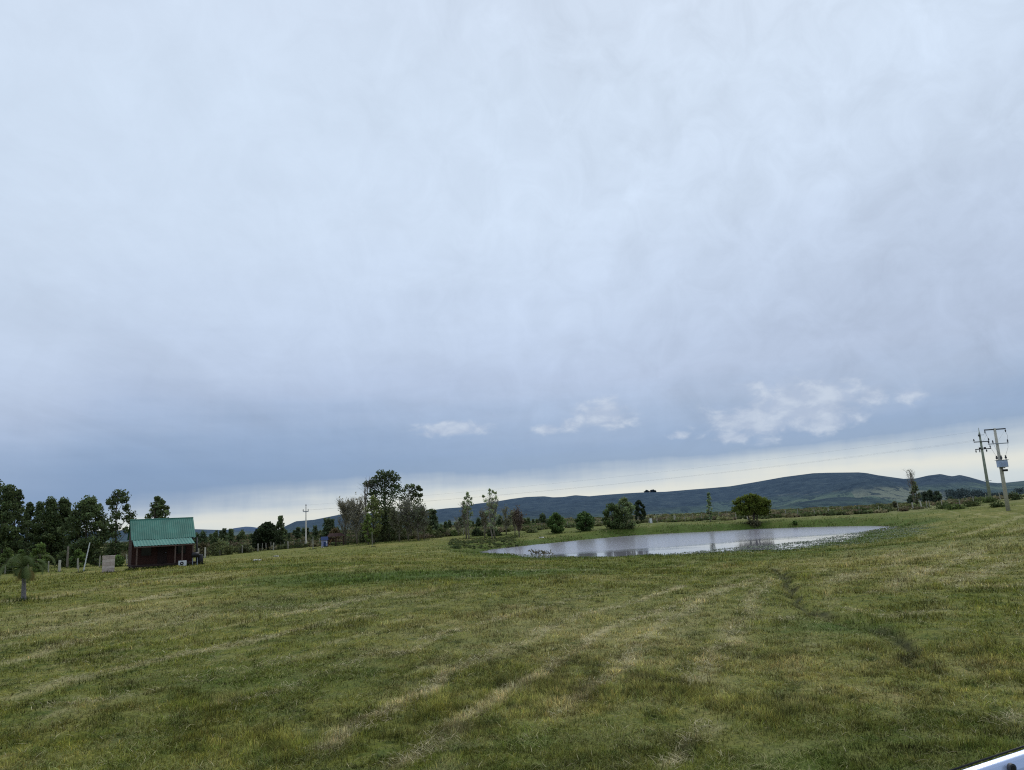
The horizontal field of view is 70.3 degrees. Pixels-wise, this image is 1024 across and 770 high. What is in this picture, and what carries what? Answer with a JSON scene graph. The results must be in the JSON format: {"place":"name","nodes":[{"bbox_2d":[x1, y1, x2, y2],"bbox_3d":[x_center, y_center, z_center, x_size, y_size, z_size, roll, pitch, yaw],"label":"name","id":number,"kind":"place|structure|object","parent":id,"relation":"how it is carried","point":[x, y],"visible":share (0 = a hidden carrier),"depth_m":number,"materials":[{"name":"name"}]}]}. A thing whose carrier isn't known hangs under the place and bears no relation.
{"place":"outdoors","nodes":[
{"label":"outdoors","id":0,"kind":"place"},
{"bbox_2d":[228,527,256,530],"bbox_3d":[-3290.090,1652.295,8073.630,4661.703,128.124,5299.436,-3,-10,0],"label":"hills","id":1,"kind":"structure","parent":0,"point":[246,528],"depth_m":7477.84,"materials":[{"name":"blue"}]},
{"bbox_2d":[0,497,1023,769],"bbox_3d":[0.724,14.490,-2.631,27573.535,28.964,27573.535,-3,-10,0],"label":"ground","id":2,"kind":"structure","parent":0,"point":[980,515],"depth_m":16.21,"materials":[{"name":"green plant"}]},
{"bbox_2d":[0,547,17,573],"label":"bush","id":3,"kind":"object","parent":2,"relation":"on","point":[7,553],"visible":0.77,"depth_m":82.23,"materials":[{"name":"green plant"}]},
{"bbox_2d":[0,484,30,566],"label":"eucalyptus tree","id":4,"kind":"object","parent":2,"relation":"on","point":[8,496],"visible":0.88,"depth_m":106.45,"materials":[{"name":"green plant"}]},
{"bbox_2d":[8,489,32,554],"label":"eucalyptus tree","id":5,"kind":"object","parent":2,"relation":"on","point":[19,496],"visible":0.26,"depth_m":116.94,"materials":[{"name":"green plant"}]},
{"bbox_2d":[13,549,27,571],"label":"bush","id":6,"kind":"object","parent":2,"relation":"on","point":[20,551],"visible":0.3,"depth_m":88.00,"materials":[{"name":"green plant"}]},
{"bbox_2d":[0,553,55,600],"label":"palm tree","id":7,"kind":"object","parent":2,"relation":"on","point":[24,573],"visible":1,"depth_m":32.06,"materials":[{"name":"green plant"}]},
{"bbox_2d":[20,502,35,550],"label":"eucalyptus tree","id":8,"kind":"object","parent":2,"relation":"on","point":[30,508],"visible":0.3,"depth_m":122.60,"materials":[{"name":"green plant"}]},
{"bbox_2d":[25,501,48,556],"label":"eucalyptus tree","id":9,"kind":"object","parent":2,"relation":"on","point":[40,505],"visible":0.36,"depth_m":120.01,"materials":[{"name":"green plant"}]},
{"bbox_2d":[28,542,50,571],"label":"bush","id":10,"kind":"object","parent":2,"relation":"on","point":[37,550],"visible":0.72,"depth_m":82.20,"materials":[{"name":"green plant"}]},
{"bbox_2d":[32,496,66,563],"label":"eucalyptus tree","id":11,"kind":"object","parent":2,"relation":"on","point":[43,530],"visible":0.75,"depth_m":110.06,"materials":[{"name":"green plant"}]},
{"bbox_2d":[50,550,70,566],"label":"bush","id":12,"kind":"object","parent":2,"relation":"on","point":[63,557],"visible":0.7,"depth_m":93.52,"materials":[{"name":"green plant"}]},
{"bbox_2d":[46,496,76,560],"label":"eucalyptus tree","id":13,"kind":"object","parent":2,"relation":"on","point":[64,504],"visible":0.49,"depth_m":112.34,"materials":[{"name":"green plant"}]},
{"bbox_2d":[4,554,127,573],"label":"fence","id":14,"kind":"object","parent":2,"relation":"on","point":[77,563],"visible":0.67,"depth_m":82.89,"materials":[{"name":"grey wood"}]},
{"bbox_2d":[68,548,86,567],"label":"bush","id":15,"kind":"object","parent":2,"relation":"on","point":[80,554],"visible":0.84,"depth_m":87.88,"materials":[{"name":"green plant"}]},
{"bbox_2d":[57,495,113,562],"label":"eucalyptus tree","id":16,"kind":"object","parent":2,"relation":"on","point":[87,511],"visible":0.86,"depth_m":103.51,"materials":[{"name":"green plant"}]},
{"bbox_2d":[89,549,103,565],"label":"bush","id":17,"kind":"object","parent":2,"relation":"on","point":[94,557],"visible":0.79,"depth_m":89.88,"materials":[{"name":"green plant"}]},
{"bbox_2d":[101,547,114,559],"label":"bush","id":18,"kind":"object","parent":2,"relation":"on","point":[108,551],"visible":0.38,"depth_m":97.61,"materials":[{"name":"green plant"}]},
{"bbox_2d":[102,555,115,572],"bbox_3d":[-35.926,15.932,64.763,1.040,1.440,0.610,3,-12,-28],"label":"board crate","id":19,"kind":"object","parent":2,"relation":"on","point":[108,563],"visible":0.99,"depth_m":64.51,"materials":[{"name":"grey wood"}]},
{"bbox_2d":[115,554,124,566],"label":"bush","id":20,"kind":"object","parent":2,"relation":"on","point":[119,561],"visible":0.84,"depth_m":81.73,"materials":[{"name":"green plant"}]},
{"bbox_2d":[104,489,136,554],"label":"eucalyptus tree","id":21,"kind":"object","parent":2,"relation":"on","point":[113,501],"visible":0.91,"depth_m":98.55,"materials":[{"name":"green plant"}]},
{"bbox_2d":[144,496,170,518],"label":"eucalyptus tree","id":22,"kind":"object","parent":2,"relation":"on","point":[157,506],"visible":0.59,"depth_m":94.84,"materials":[{"name":"green plant"}]},
{"bbox_2d":[127,517,197,568],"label":"cabin","id":23,"kind":"object","parent":2,"relation":"on","point":[155,542],"visible":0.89,"depth_m":68.35,"materials":[{"name":"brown wood"}]},
{"bbox_2d":[141,546,151,555],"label":"window","id":24,"kind":"structure","parent":23,"relation":"in","point":[147,551],"depth_m":67.47,"materials":[{"name":"black glass"}]},
{"bbox_2d":[157,545,166,563],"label":"door","id":25,"kind":"structure","parent":23,"relation":"in","point":[162,551],"depth_m":68.11,"materials":[{"name":"wood"}]},
{"bbox_2d":[176,544,185,553],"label":"window","id":26,"kind":"structure","parent":23,"relation":"in","point":[178,548],"depth_m":69.02,"materials":[{"name":"black glass"}]},
{"bbox_2d":[191,552,198,564],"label":"barrel grill","id":27,"kind":"object","parent":2,"relation":"on","point":[194,554],"visible":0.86,"depth_m":67.70,"materials":[{"name":"black metal"}]},
{"bbox_2d":[196,554,202,564],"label":"barrel","id":28,"kind":"object","parent":2,"relation":"on","point":[200,559],"visible":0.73,"depth_m":68.19,"materials":[{"name":"black plastic"}]},
{"bbox_2d":[194,542,211,555],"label":"bush","id":29,"kind":"object","parent":2,"relation":"on","point":[201,545],"visible":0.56,"depth_m":101.46,"materials":[{"name":"green plant"}]},
{"bbox_2d":[198,530,207,543],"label":"conifer","id":30,"kind":"object","parent":2,"relation":"on","point":[203,534],"visible":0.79,"depth_m":186.33,"materials":[{"name":"green plant"}]},
{"bbox_2d":[210,531,218,544],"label":"conifer","id":31,"kind":"object","parent":2,"relation":"on","point":[215,538],"visible":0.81,"depth_m":186.53,"materials":[{"name":"green plant"}]},
{"bbox_2d":[207,538,235,555],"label":"bush","id":32,"kind":"object","parent":2,"relation":"on","point":[214,548],"visible":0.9,"depth_m":97.52,"materials":[{"name":"green plant"}]},
{"bbox_2d":[220,528,228,543],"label":"conifer","id":33,"kind":"object","parent":2,"relation":"on","point":[223,533],"visible":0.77,"depth_m":181.65,"materials":[{"name":"green plant"}]},
{"bbox_2d":[227,529,236,543],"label":"conifer","id":34,"kind":"object","parent":2,"relation":"on","point":[230,536],"visible":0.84,"depth_m":186.41,"materials":[{"name":"green plant"}]},
{"bbox_2d":[237,542,252,553],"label":"bush","id":35,"kind":"object","parent":2,"relation":"on","point":[247,548],"visible":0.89,"depth_m":101.50,"materials":[{"name":"green plant"}]},
{"bbox_2d":[249,521,284,549],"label":"round tree","id":36,"kind":"object","parent":2,"relation":"on","point":[266,533],"visible":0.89,"depth_m":112.98,"materials":[{"name":"green plant"}]},
{"bbox_2d":[276,515,286,538],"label":"conifer","id":37,"kind":"object","parent":2,"relation":"on","point":[280,525],"visible":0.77,"depth_m":117.97,"materials":[{"name":"green plant"}]},
{"bbox_2d":[294,527,301,538],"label":"conifer","id":38,"kind":"object","parent":2,"relation":"on","point":[297,534],"visible":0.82,"depth_m":181.46,"materials":[{"name":"green plant"}]},
{"bbox_2d":[303,505,308,543],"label":"utility pole","id":39,"kind":"object","parent":2,"relation":"on","point":[305,511],"visible":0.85,"depth_m":123.02,"materials":[{"name":"concrete"}]},
{"bbox_2d":[311,525,318,538],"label":"conifer","id":40,"kind":"object","parent":2,"relation":"on","point":[315,531],"visible":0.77,"depth_m":181.54,"materials":[{"name":"green plant"}]},
{"bbox_2d":[321,536,327,546],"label":"playhouse","id":41,"kind":"object","parent":2,"relation":"on","point":[324,541],"visible":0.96,"depth_m":99.75,"materials":[{"name":"blue plastic"}]},
{"bbox_2d":[319,517,330,536],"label":"conifer","id":42,"kind":"object","parent":2,"relation":"on","point":[326,528],"visible":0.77,"depth_m":181.34,"materials":[{"name":"green plant"}]},
{"bbox_2d":[327,533,344,545],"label":"timber frame","id":43,"kind":"object","parent":2,"relation":"on","point":[335,535],"visible":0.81,"depth_m":100.96,"materials":[{"name":"brown wood"}]},
{"bbox_2d":[329,527,342,544],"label":"bush","id":44,"kind":"object","parent":2,"relation":"on","point":[334,530],"visible":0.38,"depth_m":115.57,"materials":[{"name":"green plant"}]},
{"bbox_2d":[336,492,355,544],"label":"bare tree","id":45,"kind":"object","parent":2,"relation":"on","point":[344,507],"visible":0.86,"depth_m":102.31,"materials":[{"name":"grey plant"}]},
{"bbox_2d":[346,496,366,542],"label":"bare tree","id":46,"kind":"object","parent":2,"relation":"on","point":[357,517],"visible":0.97,"depth_m":101.42,"materials":[{"name":"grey plant"}]},
{"bbox_2d":[354,524,364,542],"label":"conifer","id":47,"kind":"object","parent":2,"relation":"on","point":[361,539],"visible":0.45,"depth_m":109.40,"materials":[{"name":"green plant"}]},
{"bbox_2d":[359,478,373,542],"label":"bare tree","id":48,"kind":"object","parent":2,"relation":"on","point":[365,495],"visible":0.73,"depth_m":108.91,"materials":[{"name":"green plant"}]},
{"bbox_2d":[362,513,373,544],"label":"green tree","id":49,"kind":"object","parent":2,"relation":"on","point":[369,535],"visible":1,"depth_m":92.16,"materials":[{"name":"green plant"}]},
{"bbox_2d":[361,495,384,542],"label":"green tree","id":50,"kind":"object","parent":2,"relation":"on","point":[374,504],"visible":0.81,"depth_m":96.17,"materials":[{"name":"green plant"}]},
{"bbox_2d":[362,469,401,540],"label":"eucalyptus tree","id":51,"kind":"object","parent":2,"relation":"on","point":[387,477],"visible":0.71,"depth_m":111.02,"materials":[{"name":"green plant"}]},
{"bbox_2d":[374,504,405,541],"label":"green tree","id":52,"kind":"object","parent":2,"relation":"on","point":[385,529],"visible":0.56,"depth_m":103.73,"materials":[{"name":"green plant"}]},
{"bbox_2d":[387,508,406,540],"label":"bare tree","id":53,"kind":"object","parent":2,"relation":"on","point":[397,521],"visible":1,"depth_m":98.12,"materials":[{"name":"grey plant"}]},
{"bbox_2d":[396,498,416,539],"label":"bare tree","id":54,"kind":"object","parent":2,"relation":"on","point":[405,509],"visible":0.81,"depth_m":99.17,"materials":[{"name":"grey plant"}]},
{"bbox_2d":[398,483,422,536],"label":"eucalyptus tree","id":55,"kind":"object","parent":2,"relation":"on","point":[415,494],"visible":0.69,"depth_m":115.56,"materials":[{"name":"green plant"}]},
{"bbox_2d":[405,503,429,539],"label":"bare tree","id":56,"kind":"object","parent":2,"relation":"on","point":[418,515],"visible":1,"depth_m":98.20,"materials":[{"name":"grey plant"}]},
{"bbox_2d":[419,506,430,538],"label":"bare tree","id":57,"kind":"object","parent":2,"relation":"on","point":[424,529],"visible":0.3,"depth_m":104.09,"materials":[{"name":"green plant"}]},
{"bbox_2d":[425,509,440,529],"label":"conifer","id":58,"kind":"object","parent":2,"relation":"on","point":[433,521],"visible":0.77,"depth_m":181.63,"materials":[{"name":"green plant"}]},
{"bbox_2d":[454,517,462,534],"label":"bare tree","id":59,"kind":"object","parent":2,"relation":"on","point":[457,527],"visible":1,"depth_m":117.81,"materials":[{"name":"green plant"}]},
{"bbox_2d":[459,499,473,538],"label":"bare tree","id":60,"kind":"object","parent":2,"relation":"on","point":[463,516],"visible":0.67,"depth_m":101.74,"materials":[{"name":"green plant"}]},
{"bbox_2d":[462,492,473,538],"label":"poplar tree","id":61,"kind":"object","parent":2,"relation":"on","point":[468,508],"visible":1,"depth_m":100.44,"materials":[{"name":"green plant"}]},
{"bbox_2d":[471,527,483,535],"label":"bush","id":62,"kind":"object","parent":2,"relation":"on","point":[476,531],"visible":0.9,"depth_m":109.44,"materials":[{"name":"green plant"}]},
{"bbox_2d":[479,508,488,537],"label":"bare tree","id":63,"kind":"object","parent":2,"relation":"on","point":[484,519],"visible":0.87,"depth_m":103.29,"materials":[{"name":"plant"}]},
{"bbox_2d":[482,488,498,538],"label":"poplar tree","id":64,"kind":"object","parent":2,"relation":"on","point":[488,504],"visible":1,"depth_m":98.63,"materials":[{"name":"green plant"}]},
{"bbox_2d":[484,497,498,537],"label":"bare tree","id":65,"kind":"object","parent":2,"relation":"on","point":[490,511],"visible":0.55,"depth_m":99.85,"materials":[{"name":"green plant"}]},
{"bbox_2d":[485,527,501,535],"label":"bush","id":66,"kind":"object","parent":2,"relation":"on","point":[497,533],"visible":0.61,"depth_m":107.55,"materials":[{"name":"green plant"}]},
{"bbox_2d":[448,535,553,554],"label":"tussocks","id":67,"kind":"object","parent":2,"relation":"on","point":[481,541],"visible":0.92,"depth_m":86.45,"materials":[{"name":"green plant"}]},
{"bbox_2d":[499,504,510,534],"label":"bare tree","id":68,"kind":"object","parent":2,"relation":"on","point":[505,519],"visible":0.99,"depth_m":109.92,"materials":[{"name":"plant"}]},
{"bbox_2d":[0,542,1022,769],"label":"hay","id":69,"kind":"object","parent":2,"relation":"on","point":[689,677],"visible":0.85,"depth_m":14.86},
{"bbox_2d":[0,564,1023,769],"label":"clippings","id":70,"kind":"object","parent":2,"relation":"on","point":[632,760],"visible":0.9,"depth_m":12.14,"materials":[{"name":"green plant"}]},
{"bbox_2d":[0,498,1023,602],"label":"rough grass","id":71,"kind":"structure","parent":2,"relation":"on","point":[348,544],"depth_m":97.23,"materials":[{"name":"green plant"}]},
{"bbox_2d":[508,508,515,534],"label":"bare tree","id":72,"kind":"object","parent":2,"relation":"on","point":[512,515],"visible":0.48,"depth_m":105.92,"materials":[{"name":"green plant"}]},
{"bbox_2d":[512,505,526,536],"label":"bare tree","id":73,"kind":"object","parent":2,"relation":"on","point":[518,518],"visible":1,"depth_m":101.91,"materials":[{"name":"brown plant"}]},
{"bbox_2d":[28,494,1023,563],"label":"scrub","id":74,"kind":"object","parent":2,"relation":"on","point":[721,516],"visible":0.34,"depth_m":128.88,"materials":[{"name":"green plant"}]},
{"bbox_2d":[525,527,538,532],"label":"bush","id":75,"kind":"object","parent":2,"relation":"on","point":[532,529],"visible":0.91,"depth_m":111.38,"materials":[{"name":"green plant"}]},
{"bbox_2d":[538,512,548,523],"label":"conifer","id":76,"kind":"object","parent":2,"relation":"on","point":[543,519],"visible":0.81,"depth_m":201.33,"materials":[{"name":"green plant"}]},
{"bbox_2d":[546,512,566,532],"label":"round bush","id":77,"kind":"object","parent":2,"relation":"on","point":[554,526],"visible":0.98,"depth_m":105.66,"materials":[{"name":"green plant"}]},
{"bbox_2d":[574,511,594,530],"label":"round bush","id":78,"kind":"object","parent":2,"relation":"on","point":[583,520],"visible":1,"depth_m":106.47,"materials":[{"name":"green plant"}]},
{"bbox_2d":[601,503,623,528],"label":"round bush","id":79,"kind":"object","parent":2,"relation":"on","point":[610,507],"visible":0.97,"depth_m":107.57,"materials":[{"name":"green plant"}]},
{"bbox_2d":[613,496,635,528],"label":"round bush","id":80,"kind":"object","parent":2,"relation":"on","point":[627,508],"visible":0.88,"depth_m":107.52,"materials":[{"name":"green plant"}]},
{"bbox_2d":[634,500,645,520],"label":"round bush","id":81,"kind":"object","parent":2,"relation":"on","point":[638,514],"visible":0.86,"depth_m":132.52,"materials":[{"name":"green plant"}]},
{"bbox_2d":[393,513,977,560],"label":"bank grass","id":82,"kind":"structure","parent":2,"relation":"on","point":[874,530],"depth_m":90.33,"materials":[{"name":"green plant"}]},
{"bbox_2d":[706,492,712,520],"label":"poplar tree","id":83,"kind":"object","parent":2,"relation":"on","point":[708,512],"visible":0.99,"depth_m":116.12,"materials":[{"name":"green plant"}]},
{"bbox_2d":[731,493,771,521],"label":"round tree","id":84,"kind":"object","parent":2,"relation":"on","point":[753,505],"visible":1,"depth_m":108.57,"materials":[{"name":"green plant"}]},
{"bbox_2d":[744,518,762,527],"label":"bush","id":85,"kind":"object","parent":2,"relation":"on","point":[754,522],"visible":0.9,"depth_m":107.22,"materials":[{"name":"green plant"}]},
{"bbox_2d":[770,491,1012,513],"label":"fence","id":86,"kind":"object","parent":2,"relation":"on","point":[899,505],"visible":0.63,"depth_m":123.33,"materials":[{"name":"brown wood"}]},
{"bbox_2d":[905,469,916,502],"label":"bare tree","id":87,"kind":"object","parent":2,"relation":"on","point":[911,478],"visible":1,"depth_m":148.10,"materials":[{"name":"plant"}]},
{"bbox_2d":[909,481,921,503],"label":"eucalyptus tree","id":88,"kind":"object","parent":2,"relation":"on","point":[914,490],"visible":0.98,"depth_m":147.48,"materials":[{"name":"green plant"}]},
{"bbox_2d":[921,492,929,502],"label":"eucalyptus tree","id":89,"kind":"object","parent":2,"relation":"on","point":[925,496],"visible":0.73,"depth_m":171.95,"materials":[{"name":"green plant"}]},
{"bbox_2d":[927,489,933,501],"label":"eucalyptus tree","id":90,"kind":"object","parent":2,"relation":"on","point":[930,493],"visible":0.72,"depth_m":174.84,"materials":[{"name":"green plant"}]},
{"bbox_2d":[932,490,942,501],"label":"eucalyptus tree","id":91,"kind":"object","parent":2,"relation":"on","point":[937,496],"visible":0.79,"depth_m":172.73,"materials":[{"name":"green plant"}]},
{"bbox_2d":[934,502,948,508],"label":"shrub","id":92,"kind":"object","parent":2,"relation":"on","point":[942,506],"visible":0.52,"depth_m":109.20,"materials":[{"name":"green plant"}]},
{"bbox_2d":[945,502,966,509],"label":"shrub","id":93,"kind":"object","parent":2,"relation":"on","point":[955,506],"visible":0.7,"depth_m":101.78,"materials":[{"name":"green plant"}]},
{"bbox_2d":[960,500,980,506],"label":"shrub","id":94,"kind":"object","parent":2,"relation":"on","point":[971,504],"visible":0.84,"depth_m":105.39,"materials":[{"name":"green plant"}]},
{"bbox_2d":[973,428,991,497],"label":"utility pole","id":95,"kind":"object","parent":2,"relation":"on","point":[981,448],"visible":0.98,"depth_m":116.89,"materials":[{"name":"grey wood"}]},
{"bbox_2d":[950,745,1023,769],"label":"metal rail","id":96,"kind":"object","parent":2,"relation":"on","point":[1013,761],"visible":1,"depth_m":1.46,"materials":[{"name":"white metal"}]},
{"bbox_2d":[976,495,999,503],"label":"shrub","id":97,"kind":"object","parent":2,"relation":"on","point":[988,500],"visible":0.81,"depth_m":111.60,"materials":[{"name":"green plant"}]},
{"bbox_2d":[984,428,1009,510],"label":"utility pole","id":98,"kind":"object","parent":2,"relation":"on","point":[1001,463],"visible":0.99,"depth_m":86.72,"materials":[{"name":"concrete"}]},
{"bbox_2d":[989,501,1004,507],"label":"shrub","id":99,"kind":"object","parent":2,"relation":"on","point":[995,504],"visible":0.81,"depth_m":95.85,"materials":[{"name":"green plant"}]},
{"bbox_2d":[1008,490,1022,499],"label":"shrub","id":100,"kind":"object","parent":2,"relation":"on","point":[1014,496],"visible":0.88,"depth_m":109.46,"materials":[{"name":"green plant"}]},
{"bbox_2d":[0,0,1023,533],"label":"sky","id":101,"kind":"structure","parent":0,"point":[260,260],"materials":[{"name":"grey"}]},
{"bbox_2d":[20,472,1023,546],"bbox_3d":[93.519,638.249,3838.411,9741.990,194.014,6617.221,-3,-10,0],"label":"hills","id":102,"kind":"structure","parent":0,"point":[823,490],"depth_m":2977.19,"materials":[{"name":"green plant"}]},
{"bbox_2d":[919,487,1023,501],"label":"distant woods","id":103,"kind":"object","parent":102,"relation":"on","point":[960,493],"visible":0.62,"depth_m":1888.66,"materials":[{"name":"green plant"}]},
{"bbox_2d":[481,526,895,557],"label":"water","id":104,"kind":"structure","parent":0,"point":[669,543],"depth_m":76.16,"materials":[{"name":"grey liquid"}]},
{"bbox_2d":[645,525,933,555],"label":"water weeds","id":105,"kind":"object","parent":104,"relation":"on","point":[821,540],"visible":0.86,"depth_m":62.55,"materials":[{"name":"green plant"}]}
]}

